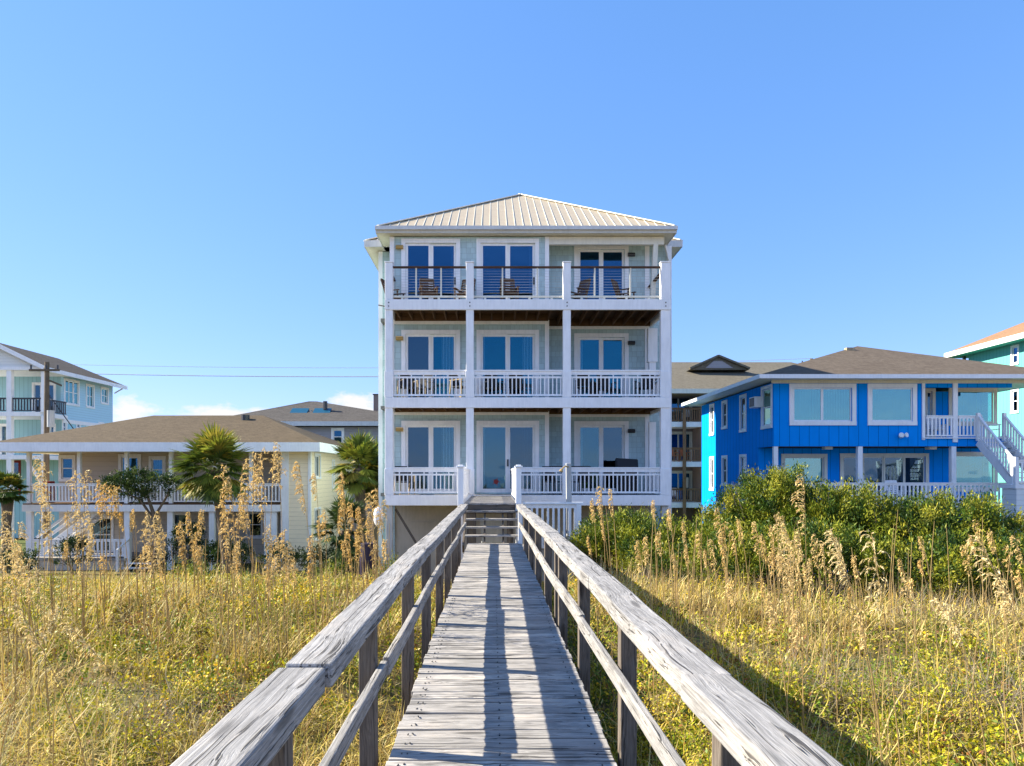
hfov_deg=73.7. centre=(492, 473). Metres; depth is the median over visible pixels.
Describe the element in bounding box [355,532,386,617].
sea oat
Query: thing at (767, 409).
window
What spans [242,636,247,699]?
straw stalk
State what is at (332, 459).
window
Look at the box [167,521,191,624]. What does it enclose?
sea oat
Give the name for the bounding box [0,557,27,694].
sea oat
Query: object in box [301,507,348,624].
sea oat
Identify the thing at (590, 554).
sea oat
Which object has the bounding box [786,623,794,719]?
straw stalk
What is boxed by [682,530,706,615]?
sea oat
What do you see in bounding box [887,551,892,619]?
straw stalk
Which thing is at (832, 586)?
sea oat
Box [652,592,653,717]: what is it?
straw stalk
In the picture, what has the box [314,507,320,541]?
window
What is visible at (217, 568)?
straw stalk
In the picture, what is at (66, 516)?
sea oat
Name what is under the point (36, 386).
door
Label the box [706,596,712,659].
straw stalk
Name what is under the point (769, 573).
sea oat
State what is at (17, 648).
sea oat
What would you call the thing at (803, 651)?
straw stalk
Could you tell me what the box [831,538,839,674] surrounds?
straw stalk
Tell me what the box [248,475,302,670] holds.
sea oat
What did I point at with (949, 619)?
sea oat
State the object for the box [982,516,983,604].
straw stalk
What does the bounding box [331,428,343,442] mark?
window
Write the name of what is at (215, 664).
yellow flowers
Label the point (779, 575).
straw stalk
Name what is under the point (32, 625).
sea oat
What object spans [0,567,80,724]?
sea oat
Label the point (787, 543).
sea oat
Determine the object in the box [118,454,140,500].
door
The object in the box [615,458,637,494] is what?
grill
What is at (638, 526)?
wax myrtle shrub
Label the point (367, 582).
sea oat
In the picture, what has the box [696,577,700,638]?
straw stalk
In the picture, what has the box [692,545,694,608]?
straw stalk
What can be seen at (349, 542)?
sea oat
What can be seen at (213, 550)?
dark bush
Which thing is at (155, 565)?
sea oat
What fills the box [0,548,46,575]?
dark bush
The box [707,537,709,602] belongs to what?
straw stalk
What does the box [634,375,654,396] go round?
deck chair
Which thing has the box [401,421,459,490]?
sliding door
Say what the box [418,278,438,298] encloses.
rocking chair
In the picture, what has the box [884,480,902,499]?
slatted chair
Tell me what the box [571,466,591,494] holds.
deck chair
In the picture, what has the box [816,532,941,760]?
sea oat
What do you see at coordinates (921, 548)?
sea oat
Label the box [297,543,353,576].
dark bush
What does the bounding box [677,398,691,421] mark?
sliding door
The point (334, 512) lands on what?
bush
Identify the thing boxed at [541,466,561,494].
deck chair
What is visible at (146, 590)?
straw stalk
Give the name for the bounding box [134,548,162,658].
sea oat
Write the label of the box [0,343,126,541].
pale blue house
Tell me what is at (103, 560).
sea oat
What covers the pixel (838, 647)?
straw stalk
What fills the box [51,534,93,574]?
dark bush
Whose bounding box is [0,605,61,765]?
sea oat
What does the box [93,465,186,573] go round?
windswept tree
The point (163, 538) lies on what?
sea oat
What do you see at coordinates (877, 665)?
straw stalk
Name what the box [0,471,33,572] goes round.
tree
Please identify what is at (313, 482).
sea oat
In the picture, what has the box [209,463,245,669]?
sea oat
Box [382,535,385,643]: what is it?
straw stalk
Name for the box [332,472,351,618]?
sea oat
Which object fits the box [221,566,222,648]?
straw stalk
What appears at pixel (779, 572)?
sea oat
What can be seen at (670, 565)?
straw stalk
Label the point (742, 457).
window
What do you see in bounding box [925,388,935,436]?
door
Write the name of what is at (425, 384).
deck chair
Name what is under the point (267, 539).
sea oat
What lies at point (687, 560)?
sea oat
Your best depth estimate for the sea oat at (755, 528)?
8.58 m
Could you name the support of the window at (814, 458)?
in the blue house at (854, 413)
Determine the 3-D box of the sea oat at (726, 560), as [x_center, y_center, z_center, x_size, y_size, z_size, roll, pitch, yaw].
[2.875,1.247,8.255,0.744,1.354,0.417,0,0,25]
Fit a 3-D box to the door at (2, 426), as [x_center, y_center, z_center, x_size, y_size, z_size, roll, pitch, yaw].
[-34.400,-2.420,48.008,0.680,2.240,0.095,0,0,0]
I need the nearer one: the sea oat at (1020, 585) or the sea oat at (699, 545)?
the sea oat at (1020, 585)
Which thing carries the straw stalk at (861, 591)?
on the ground at (389, 695)
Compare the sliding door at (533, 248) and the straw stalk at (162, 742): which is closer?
the straw stalk at (162, 742)
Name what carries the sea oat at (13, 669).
on the ground at (389, 695)
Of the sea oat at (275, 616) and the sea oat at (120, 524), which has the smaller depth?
the sea oat at (275, 616)
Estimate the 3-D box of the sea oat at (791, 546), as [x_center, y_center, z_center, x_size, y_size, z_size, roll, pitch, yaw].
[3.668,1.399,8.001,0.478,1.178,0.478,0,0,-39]
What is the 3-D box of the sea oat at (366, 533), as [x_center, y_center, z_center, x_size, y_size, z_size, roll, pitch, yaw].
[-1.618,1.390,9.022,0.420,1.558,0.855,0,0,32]
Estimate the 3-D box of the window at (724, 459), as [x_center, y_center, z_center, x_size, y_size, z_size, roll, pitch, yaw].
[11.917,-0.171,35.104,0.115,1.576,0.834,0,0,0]
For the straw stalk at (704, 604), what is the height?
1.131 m
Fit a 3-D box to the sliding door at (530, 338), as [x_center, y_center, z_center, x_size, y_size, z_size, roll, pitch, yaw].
[0.535,-3.920,24.860,2.270,2.600,0.320,0,0,0]
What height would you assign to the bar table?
1.000 m
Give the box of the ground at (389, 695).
[0,535,1023,765]
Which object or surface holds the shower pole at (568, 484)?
on the beach house at (547, 337)
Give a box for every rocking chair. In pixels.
[378,278,405,306]
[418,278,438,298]
[453,278,475,298]
[499,278,519,298]
[571,278,590,298]
[611,279,635,298]
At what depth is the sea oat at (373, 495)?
8.60 m
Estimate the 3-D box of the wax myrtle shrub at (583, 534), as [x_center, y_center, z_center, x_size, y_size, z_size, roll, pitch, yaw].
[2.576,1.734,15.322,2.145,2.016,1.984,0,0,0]
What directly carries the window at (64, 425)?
in the pale blue house at (81, 397)
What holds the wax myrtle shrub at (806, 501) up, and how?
on the ground at (389, 695)
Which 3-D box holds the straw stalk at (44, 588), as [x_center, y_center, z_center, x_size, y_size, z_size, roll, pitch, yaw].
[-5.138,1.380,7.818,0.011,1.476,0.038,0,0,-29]
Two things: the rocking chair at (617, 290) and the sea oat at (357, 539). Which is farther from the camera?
the rocking chair at (617, 290)
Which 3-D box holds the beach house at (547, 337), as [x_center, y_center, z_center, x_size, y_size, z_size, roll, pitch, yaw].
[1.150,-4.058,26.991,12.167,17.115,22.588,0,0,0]
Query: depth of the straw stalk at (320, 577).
10.18 m
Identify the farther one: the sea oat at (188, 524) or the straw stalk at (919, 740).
the sea oat at (188, 524)
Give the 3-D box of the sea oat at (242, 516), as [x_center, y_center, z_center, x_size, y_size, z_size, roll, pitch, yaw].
[-2.499,1.187,6.863,0.950,1.814,0.948,0,0,0]
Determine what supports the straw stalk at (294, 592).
on the ground at (389, 695)
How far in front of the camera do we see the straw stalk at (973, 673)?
4.79 m
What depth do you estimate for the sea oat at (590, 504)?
8.99 m
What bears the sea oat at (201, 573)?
on the ground at (389, 695)
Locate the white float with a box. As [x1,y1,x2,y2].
[373,507,382,526]
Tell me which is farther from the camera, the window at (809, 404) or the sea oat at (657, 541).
the window at (809, 404)
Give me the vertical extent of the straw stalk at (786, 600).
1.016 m
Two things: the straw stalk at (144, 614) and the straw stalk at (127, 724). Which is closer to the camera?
the straw stalk at (127, 724)
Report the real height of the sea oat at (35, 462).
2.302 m
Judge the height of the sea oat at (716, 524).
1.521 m
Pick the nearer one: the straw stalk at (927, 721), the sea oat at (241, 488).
the straw stalk at (927, 721)
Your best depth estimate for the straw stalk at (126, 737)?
3.25 m
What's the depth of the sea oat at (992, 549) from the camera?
6.38 m
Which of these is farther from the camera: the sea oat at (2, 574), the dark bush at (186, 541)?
the dark bush at (186, 541)
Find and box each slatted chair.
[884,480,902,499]
[925,417,946,436]
[981,415,1001,436]
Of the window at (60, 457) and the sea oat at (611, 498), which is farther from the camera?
the window at (60, 457)
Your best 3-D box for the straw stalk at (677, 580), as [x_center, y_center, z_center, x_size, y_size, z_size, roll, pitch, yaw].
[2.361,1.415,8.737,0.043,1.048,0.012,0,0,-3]
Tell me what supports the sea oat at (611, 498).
on the ground at (389, 695)
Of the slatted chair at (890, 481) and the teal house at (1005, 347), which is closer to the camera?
the slatted chair at (890, 481)
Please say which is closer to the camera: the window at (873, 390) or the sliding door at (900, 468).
the window at (873, 390)
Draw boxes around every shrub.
[162,555,233,578]
[297,554,351,582]
[360,550,398,579]
[567,507,652,574]
[597,502,692,578]
[611,531,713,587]
[648,511,739,578]
[685,512,807,589]
[692,502,769,578]
[702,459,824,587]
[756,511,918,600]
[769,476,866,586]
[791,473,912,582]
[838,523,1003,601]
[856,494,969,590]
[902,484,1023,562]
[925,526,1023,599]
[961,508,1023,578]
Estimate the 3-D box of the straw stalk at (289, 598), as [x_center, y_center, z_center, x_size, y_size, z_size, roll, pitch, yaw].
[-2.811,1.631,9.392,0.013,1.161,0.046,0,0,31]
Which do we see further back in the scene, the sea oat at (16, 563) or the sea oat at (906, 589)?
the sea oat at (16, 563)
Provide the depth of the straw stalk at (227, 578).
9.64 m
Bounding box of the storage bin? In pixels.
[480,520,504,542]
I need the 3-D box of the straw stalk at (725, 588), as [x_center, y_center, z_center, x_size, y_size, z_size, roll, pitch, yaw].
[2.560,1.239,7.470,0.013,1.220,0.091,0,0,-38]
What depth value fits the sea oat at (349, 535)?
8.50 m
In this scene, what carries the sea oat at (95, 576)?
on the ground at (389, 695)
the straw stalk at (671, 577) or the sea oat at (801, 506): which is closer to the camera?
the sea oat at (801, 506)
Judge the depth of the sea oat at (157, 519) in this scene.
8.31 m
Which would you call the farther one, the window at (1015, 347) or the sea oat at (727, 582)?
the window at (1015, 347)
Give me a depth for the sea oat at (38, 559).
8.40 m
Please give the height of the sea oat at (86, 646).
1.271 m
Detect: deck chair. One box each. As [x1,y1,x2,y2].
[43,481,54,502]
[394,466,414,494]
[397,375,418,396]
[411,375,432,396]
[449,375,463,396]
[484,375,503,396]
[507,375,525,396]
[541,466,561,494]
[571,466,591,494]
[575,375,594,396]
[596,375,616,396]
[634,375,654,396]
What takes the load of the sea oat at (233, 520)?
on the ground at (389, 695)
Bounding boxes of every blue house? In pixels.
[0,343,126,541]
[681,346,1023,575]
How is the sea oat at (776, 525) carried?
on the ground at (389, 695)
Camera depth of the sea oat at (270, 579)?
6.79 m
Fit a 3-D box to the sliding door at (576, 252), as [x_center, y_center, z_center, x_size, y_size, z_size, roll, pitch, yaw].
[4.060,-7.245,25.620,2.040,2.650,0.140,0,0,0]
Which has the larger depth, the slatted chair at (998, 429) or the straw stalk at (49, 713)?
the slatted chair at (998, 429)
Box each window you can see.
[58,455,75,481]
[62,420,67,429]
[64,378,79,406]
[86,383,94,408]
[88,516,113,551]
[101,386,108,404]
[149,456,165,482]
[175,512,189,537]
[246,512,263,538]
[314,453,321,478]
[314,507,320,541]
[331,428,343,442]
[332,459,334,488]
[709,403,714,435]
[709,456,714,490]
[721,399,727,429]
[721,455,727,485]
[739,393,746,432]
[739,454,746,478]
[760,384,772,429]
[781,454,826,489]
[789,384,856,424]
[867,384,916,424]
[948,388,997,425]
[956,452,997,491]
[1010,344,1018,365]
[1010,389,1018,413]
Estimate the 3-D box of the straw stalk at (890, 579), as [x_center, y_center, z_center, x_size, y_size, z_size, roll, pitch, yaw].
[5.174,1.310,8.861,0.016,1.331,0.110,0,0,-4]
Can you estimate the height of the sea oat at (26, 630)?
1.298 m
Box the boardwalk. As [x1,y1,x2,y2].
[170,504,842,765]
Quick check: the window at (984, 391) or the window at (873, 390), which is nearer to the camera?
the window at (873, 390)
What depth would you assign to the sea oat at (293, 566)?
7.39 m
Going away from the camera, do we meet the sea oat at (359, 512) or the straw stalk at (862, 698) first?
the straw stalk at (862, 698)
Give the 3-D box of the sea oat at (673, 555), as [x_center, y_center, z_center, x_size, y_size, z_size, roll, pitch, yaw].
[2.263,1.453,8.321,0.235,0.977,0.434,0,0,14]
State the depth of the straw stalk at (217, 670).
5.67 m
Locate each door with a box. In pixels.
[0,424,5,454]
[14,460,20,494]
[32,382,40,411]
[50,382,55,413]
[50,424,55,454]
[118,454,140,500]
[401,239,459,298]
[401,330,459,396]
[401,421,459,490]
[476,239,538,298]
[476,330,538,396]
[476,421,538,492]
[574,246,628,298]
[574,333,628,396]
[574,421,628,490]
[672,432,691,461]
[672,471,691,500]
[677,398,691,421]
[840,453,928,501]
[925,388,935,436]
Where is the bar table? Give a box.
[551,466,583,494]
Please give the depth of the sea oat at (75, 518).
8.20 m
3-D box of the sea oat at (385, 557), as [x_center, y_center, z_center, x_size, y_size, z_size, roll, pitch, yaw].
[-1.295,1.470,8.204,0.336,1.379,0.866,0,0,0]
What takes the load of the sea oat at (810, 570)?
on the ground at (389, 695)
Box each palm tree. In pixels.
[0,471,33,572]
[165,421,256,575]
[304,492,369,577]
[323,428,377,577]
[345,436,377,549]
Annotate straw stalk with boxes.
[14,657,16,745]
[24,614,28,711]
[27,700,30,765]
[29,569,30,657]
[44,540,44,644]
[45,660,51,762]
[51,556,54,673]
[52,684,54,765]
[68,547,73,684]
[77,673,85,732]
[80,576,87,645]
[86,535,89,608]
[123,684,132,765]
[126,710,126,765]
[137,616,141,668]
[143,572,145,662]
[145,527,152,628]
[160,717,164,765]
[171,547,173,601]
[200,590,208,652]
[203,545,205,609]
[215,635,220,710]
[216,526,219,609]
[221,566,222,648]
[225,542,231,619]
[233,528,235,688]
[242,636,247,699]
[253,584,254,642]
[255,571,263,634]
[287,550,289,624]
[293,564,295,619]
[299,587,305,645]
[317,534,320,605]
[327,562,329,701]
[329,577,330,621]
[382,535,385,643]
[606,511,610,574]
[611,632,613,720]
[650,547,651,596]
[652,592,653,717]
[655,669,657,723]
[666,520,673,627]
[669,525,675,601]
[674,556,677,701]
[676,550,678,606]
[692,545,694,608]
[693,520,696,636]
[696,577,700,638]
[699,548,705,649]
[701,536,701,614]
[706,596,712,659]
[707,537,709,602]
[723,538,729,631]
[735,576,735,678]
[761,593,764,702]
[768,532,774,622]
[773,560,774,643]
[777,526,779,601]
[785,562,788,626]
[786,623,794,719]
[792,527,794,662]
[802,616,803,722]
[827,581,830,653]
[830,633,837,725]
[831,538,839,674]
[836,588,844,712]
[851,547,857,609]
[857,571,864,611]
[860,590,860,677]
[861,649,864,755]
[874,640,880,702]
[879,614,885,686]
[886,707,889,763]
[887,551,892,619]
[889,512,897,652]
[889,526,893,615]
[906,549,908,660]
[916,709,921,765]
[921,541,923,651]
[924,604,926,676]
[925,669,929,765]
[929,528,933,629]
[946,528,951,675]
[963,649,973,764]
[972,627,978,729]
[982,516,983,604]
[1000,633,1006,763]
[1001,587,1007,655]
[1003,537,1012,654]
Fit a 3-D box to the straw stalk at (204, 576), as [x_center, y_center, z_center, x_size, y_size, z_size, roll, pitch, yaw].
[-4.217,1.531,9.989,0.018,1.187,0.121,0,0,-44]
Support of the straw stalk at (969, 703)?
on the ground at (389, 695)
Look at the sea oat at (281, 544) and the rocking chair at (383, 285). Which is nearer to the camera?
the sea oat at (281, 544)
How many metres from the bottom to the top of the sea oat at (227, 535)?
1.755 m
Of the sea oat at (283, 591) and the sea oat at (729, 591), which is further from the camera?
the sea oat at (283, 591)
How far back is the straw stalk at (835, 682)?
4.95 m
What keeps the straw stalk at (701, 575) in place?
on the ground at (389, 695)
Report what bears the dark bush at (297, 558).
on the ground at (389, 695)
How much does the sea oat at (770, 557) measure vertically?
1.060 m
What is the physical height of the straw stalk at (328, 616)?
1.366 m
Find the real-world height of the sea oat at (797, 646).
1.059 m
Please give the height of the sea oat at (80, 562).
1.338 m
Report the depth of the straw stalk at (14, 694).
5.01 m
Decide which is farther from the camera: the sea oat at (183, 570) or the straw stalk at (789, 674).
the sea oat at (183, 570)
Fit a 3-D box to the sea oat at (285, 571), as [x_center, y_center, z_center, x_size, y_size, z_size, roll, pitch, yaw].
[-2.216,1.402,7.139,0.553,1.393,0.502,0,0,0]
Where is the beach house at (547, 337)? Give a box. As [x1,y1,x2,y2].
[363,193,682,583]
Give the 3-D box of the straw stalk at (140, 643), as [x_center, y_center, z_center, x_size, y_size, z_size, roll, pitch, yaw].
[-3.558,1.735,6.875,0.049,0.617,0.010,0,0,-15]
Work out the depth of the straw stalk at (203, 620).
8.05 m
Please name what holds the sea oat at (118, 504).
on the ground at (389, 695)
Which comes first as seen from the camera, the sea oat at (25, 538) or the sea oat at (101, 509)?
the sea oat at (25, 538)
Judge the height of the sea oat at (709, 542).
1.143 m
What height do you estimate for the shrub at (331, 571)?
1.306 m
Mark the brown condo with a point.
(691, 380)
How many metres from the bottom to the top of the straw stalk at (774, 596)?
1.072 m
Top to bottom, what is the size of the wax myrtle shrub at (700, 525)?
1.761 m
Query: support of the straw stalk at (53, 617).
on the ground at (389, 695)
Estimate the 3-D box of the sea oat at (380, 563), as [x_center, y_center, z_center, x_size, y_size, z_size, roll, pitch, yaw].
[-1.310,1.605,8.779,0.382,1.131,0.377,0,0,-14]
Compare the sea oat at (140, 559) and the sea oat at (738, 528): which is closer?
the sea oat at (140, 559)
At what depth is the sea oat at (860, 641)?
7.02 m
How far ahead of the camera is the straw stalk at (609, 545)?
9.98 m
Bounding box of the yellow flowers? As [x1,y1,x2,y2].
[0,569,1022,742]
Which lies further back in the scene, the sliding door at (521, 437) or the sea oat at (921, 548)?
the sliding door at (521, 437)
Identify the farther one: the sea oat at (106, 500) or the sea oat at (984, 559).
the sea oat at (106, 500)
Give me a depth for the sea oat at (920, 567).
5.80 m
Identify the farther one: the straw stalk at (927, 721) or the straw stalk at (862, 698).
the straw stalk at (862, 698)
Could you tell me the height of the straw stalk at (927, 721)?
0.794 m
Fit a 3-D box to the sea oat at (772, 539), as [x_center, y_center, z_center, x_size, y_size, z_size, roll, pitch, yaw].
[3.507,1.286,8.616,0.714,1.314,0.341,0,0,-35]
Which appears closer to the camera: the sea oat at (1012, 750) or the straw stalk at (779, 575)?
the sea oat at (1012, 750)
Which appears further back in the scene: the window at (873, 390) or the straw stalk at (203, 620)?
the window at (873, 390)
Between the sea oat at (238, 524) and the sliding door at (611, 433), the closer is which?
the sea oat at (238, 524)
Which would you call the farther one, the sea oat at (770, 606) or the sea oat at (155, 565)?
the sea oat at (155, 565)
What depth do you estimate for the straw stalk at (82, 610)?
8.18 m
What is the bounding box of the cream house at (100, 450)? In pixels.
[0,415,351,571]
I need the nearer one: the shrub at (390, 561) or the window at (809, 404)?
the shrub at (390, 561)
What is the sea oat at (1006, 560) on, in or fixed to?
on the ground at (389, 695)
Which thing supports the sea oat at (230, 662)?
on the ground at (389, 695)
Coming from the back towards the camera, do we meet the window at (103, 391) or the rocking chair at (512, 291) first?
the window at (103, 391)
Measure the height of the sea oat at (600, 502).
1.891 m
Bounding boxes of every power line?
[73,358,811,367]
[101,374,377,376]
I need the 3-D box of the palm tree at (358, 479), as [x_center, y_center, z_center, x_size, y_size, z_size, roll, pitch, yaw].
[-5.299,1.203,27.134,2.802,6.092,2.707,0,0,0]
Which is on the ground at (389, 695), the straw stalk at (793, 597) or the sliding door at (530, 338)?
the straw stalk at (793, 597)
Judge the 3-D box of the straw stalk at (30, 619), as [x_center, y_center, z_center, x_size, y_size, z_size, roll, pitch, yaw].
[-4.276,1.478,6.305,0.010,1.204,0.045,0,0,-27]
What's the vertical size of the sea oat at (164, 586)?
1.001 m
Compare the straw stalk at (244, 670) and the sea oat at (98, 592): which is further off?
the sea oat at (98, 592)
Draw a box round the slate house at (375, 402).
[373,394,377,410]
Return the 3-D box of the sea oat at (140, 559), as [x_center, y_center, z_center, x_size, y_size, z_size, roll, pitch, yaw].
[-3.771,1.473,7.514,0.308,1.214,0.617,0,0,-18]
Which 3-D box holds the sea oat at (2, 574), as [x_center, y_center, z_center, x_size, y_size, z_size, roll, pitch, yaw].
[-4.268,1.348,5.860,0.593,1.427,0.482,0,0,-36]
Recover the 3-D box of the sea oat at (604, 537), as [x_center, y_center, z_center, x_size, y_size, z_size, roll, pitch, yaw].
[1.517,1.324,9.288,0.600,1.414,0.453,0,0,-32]
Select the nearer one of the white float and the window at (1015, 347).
the white float
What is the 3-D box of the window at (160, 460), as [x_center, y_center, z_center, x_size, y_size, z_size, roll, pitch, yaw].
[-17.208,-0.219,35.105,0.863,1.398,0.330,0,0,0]
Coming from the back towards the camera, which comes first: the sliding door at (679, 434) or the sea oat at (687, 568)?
the sliding door at (679, 434)
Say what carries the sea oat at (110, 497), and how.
on the ground at (389, 695)
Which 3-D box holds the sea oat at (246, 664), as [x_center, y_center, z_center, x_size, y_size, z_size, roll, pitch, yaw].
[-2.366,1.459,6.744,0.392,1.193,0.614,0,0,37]
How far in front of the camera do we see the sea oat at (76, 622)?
8.46 m
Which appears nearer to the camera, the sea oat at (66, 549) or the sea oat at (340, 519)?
the sea oat at (340, 519)
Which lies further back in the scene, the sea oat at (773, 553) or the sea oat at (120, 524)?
the sea oat at (120, 524)
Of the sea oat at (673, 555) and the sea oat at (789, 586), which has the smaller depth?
the sea oat at (789, 586)
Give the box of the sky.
[0,0,1023,421]
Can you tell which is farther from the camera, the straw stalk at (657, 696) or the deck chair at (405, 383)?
the deck chair at (405, 383)
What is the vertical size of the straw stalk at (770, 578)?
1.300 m
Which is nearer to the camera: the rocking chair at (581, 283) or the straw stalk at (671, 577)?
the straw stalk at (671, 577)
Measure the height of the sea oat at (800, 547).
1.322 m
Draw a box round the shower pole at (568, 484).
[559,463,571,580]
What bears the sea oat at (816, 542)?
on the ground at (389, 695)
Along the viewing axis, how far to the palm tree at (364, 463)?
28.27 m
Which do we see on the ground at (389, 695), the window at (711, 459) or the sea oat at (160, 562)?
the sea oat at (160, 562)
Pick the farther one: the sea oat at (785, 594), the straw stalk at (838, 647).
the sea oat at (785, 594)
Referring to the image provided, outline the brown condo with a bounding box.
[672,355,796,533]
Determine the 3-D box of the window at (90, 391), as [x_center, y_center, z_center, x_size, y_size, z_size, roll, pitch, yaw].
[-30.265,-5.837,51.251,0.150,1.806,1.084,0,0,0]
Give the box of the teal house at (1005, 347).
[944,322,1023,520]
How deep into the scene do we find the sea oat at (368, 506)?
8.40 m
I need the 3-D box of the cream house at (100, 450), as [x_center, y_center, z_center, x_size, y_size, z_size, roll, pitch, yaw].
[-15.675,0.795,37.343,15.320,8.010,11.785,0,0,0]
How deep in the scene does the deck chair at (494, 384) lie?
24.24 m
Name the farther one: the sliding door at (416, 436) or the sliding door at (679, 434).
the sliding door at (679, 434)
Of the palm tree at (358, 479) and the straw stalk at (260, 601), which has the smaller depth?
the straw stalk at (260, 601)
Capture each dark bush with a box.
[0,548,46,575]
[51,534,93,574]
[160,519,206,571]
[195,539,257,572]
[255,540,310,575]
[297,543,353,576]
[324,546,359,577]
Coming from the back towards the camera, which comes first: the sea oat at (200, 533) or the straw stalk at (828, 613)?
the sea oat at (200, 533)
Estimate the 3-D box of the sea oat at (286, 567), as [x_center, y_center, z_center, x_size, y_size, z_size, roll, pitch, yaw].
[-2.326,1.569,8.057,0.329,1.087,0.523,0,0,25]
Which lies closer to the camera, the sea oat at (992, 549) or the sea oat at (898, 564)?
the sea oat at (992, 549)
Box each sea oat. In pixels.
[0,511,10,658]
[0,546,33,707]
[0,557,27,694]
[0,558,48,686]
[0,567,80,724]
[0,587,50,690]
[0,595,30,713]
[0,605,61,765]
[1,528,67,680]
[2,582,53,702]
[4,522,52,668]
[5,544,54,686]
[8,603,101,765]
[10,535,63,679]
[12,491,62,637]
[12,558,55,697]
[21,461,71,647]
[25,577,66,710]
[31,456,65,632]
[32,470,98,641]
[34,511,56,661]
[41,510,94,613]
[47,539,102,666]
[48,501,109,643]
[56,541,86,629]
[59,621,163,765]
[61,470,107,635]
[61,511,120,656]
[69,543,114,651]
[75,519,112,658]
[77,482,138,610]
[83,485,128,614]
[85,490,135,637]
[93,480,117,616]
[96,589,102,621]
[98,553,122,618]
[103,487,142,613]
[111,512,135,614]
[123,562,167,649]
[126,511,165,648]
[128,521,139,617]
[129,509,150,607]
[133,554,154,662]
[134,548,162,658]
[137,527,163,655]
[141,517,175,643]
[142,511,181,646]
[142,545,169,639]
[151,529,186,641]
[156,531,204,619]
[156,547,196,658]
[156,560,173,628]
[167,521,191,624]
[171,549,188,622]
[181,512,211,607]
[189,532,204,617]
[189,548,215,622]
[191,509,210,620]
[191,544,267,678]
[192,545,210,616]
[193,546,209,620]
[196,501,302,678]
[196,510,256,678]
[200,463,262,663]
[200,500,277,679]
[203,477,281,677]
[204,513,294,677]
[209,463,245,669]
[221,451,267,674]
[228,561,270,682]
[234,441,296,656]
[237,492,294,662]
[237,557,279,681]
[240,449,275,675]
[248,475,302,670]
[256,564,299,668]
[259,543,309,667]
[262,525,310,669]
[264,529,290,656]
[264,536,310,661]
[267,453,321,653]
[275,563,305,652]
[288,558,300,652]
[291,461,343,634]
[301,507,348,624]
[302,510,330,625]
[305,565,319,641]
[306,534,343,634]
[307,472,334,632]
[313,519,336,629]
[327,529,350,618]
[331,507,394,610]
[331,526,364,614]
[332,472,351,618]
[339,486,369,605]
[340,541,347,606]
[346,502,358,595]
[347,549,355,598]
[352,500,388,592]
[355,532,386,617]
[365,492,391,641]
[365,521,392,624]
[365,573,390,640]
[366,517,400,642]
[369,543,387,656]
[371,489,414,640]
[377,556,399,641]
[379,539,397,649]
[572,499,617,631]
[587,536,613,641]
[592,520,613,623]
[595,486,636,625]
[608,489,638,588]
[634,540,646,603]
[635,500,674,613]
[642,537,665,614]
[654,530,675,619]
[659,509,685,608]
[669,554,688,630]
[671,521,699,612]
[680,544,694,621]
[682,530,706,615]
[696,539,725,635]
[703,548,715,625]
[706,508,737,628]
[710,530,762,627]
[711,521,758,623]
[719,550,732,632]
[724,578,793,696]
[736,520,776,626]
[746,534,780,615]
[751,521,773,625]
[757,534,773,622]
[759,546,790,630]
[759,579,773,624]
[762,594,836,748]
[763,474,821,675]
[763,551,792,637]
[767,525,795,623]
[768,609,822,739]
[769,546,795,646]
[770,530,819,640]
[772,512,813,640]
[775,549,804,632]
[777,515,805,629]
[777,553,809,630]
[778,548,808,653]
[778,558,804,642]
[778,587,798,652]
[780,543,818,633]
[787,556,792,637]
[788,540,823,639]
[794,530,822,638]
[798,533,835,661]
[802,565,830,662]
[804,541,837,668]
[807,558,829,674]
[813,568,871,668]
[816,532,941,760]
[820,528,910,758]
[829,603,925,765]
[842,587,852,650]
[849,555,895,655]
[851,529,900,765]
[866,576,973,764]
[897,558,941,651]
[905,579,923,656]
[915,536,949,666]
[917,559,962,688]
[930,598,1017,765]
[942,603,987,765]
[960,534,1022,670]
[960,545,1018,659]
[965,533,1023,636]
[972,519,1020,660]
[984,528,1020,666]
[995,578,1023,765]
[1000,544,1019,661]
[1002,567,1023,654]
[1009,535,1023,644]
[1012,576,1023,596]
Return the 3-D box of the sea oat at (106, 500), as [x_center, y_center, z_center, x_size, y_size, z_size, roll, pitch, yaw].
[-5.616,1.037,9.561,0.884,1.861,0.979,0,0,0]
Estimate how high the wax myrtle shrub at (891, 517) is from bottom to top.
1.977 m
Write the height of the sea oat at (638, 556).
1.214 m
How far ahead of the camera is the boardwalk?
4.15 m
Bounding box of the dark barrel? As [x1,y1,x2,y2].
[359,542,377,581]
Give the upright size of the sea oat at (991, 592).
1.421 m
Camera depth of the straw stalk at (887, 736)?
4.05 m
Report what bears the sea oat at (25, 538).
on the ground at (389, 695)
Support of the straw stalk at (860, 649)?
on the ground at (389, 695)
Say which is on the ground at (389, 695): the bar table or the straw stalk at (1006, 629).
the straw stalk at (1006, 629)
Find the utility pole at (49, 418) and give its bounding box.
[29,362,73,546]
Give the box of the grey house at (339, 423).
[238,401,377,538]
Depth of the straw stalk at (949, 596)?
5.98 m
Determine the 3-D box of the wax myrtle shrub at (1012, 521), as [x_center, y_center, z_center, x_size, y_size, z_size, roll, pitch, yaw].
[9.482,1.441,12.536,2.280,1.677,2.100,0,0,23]
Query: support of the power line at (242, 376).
attached to the utility pole
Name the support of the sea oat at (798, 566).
on the ground at (389, 695)
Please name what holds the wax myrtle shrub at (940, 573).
on the ground at (389, 695)

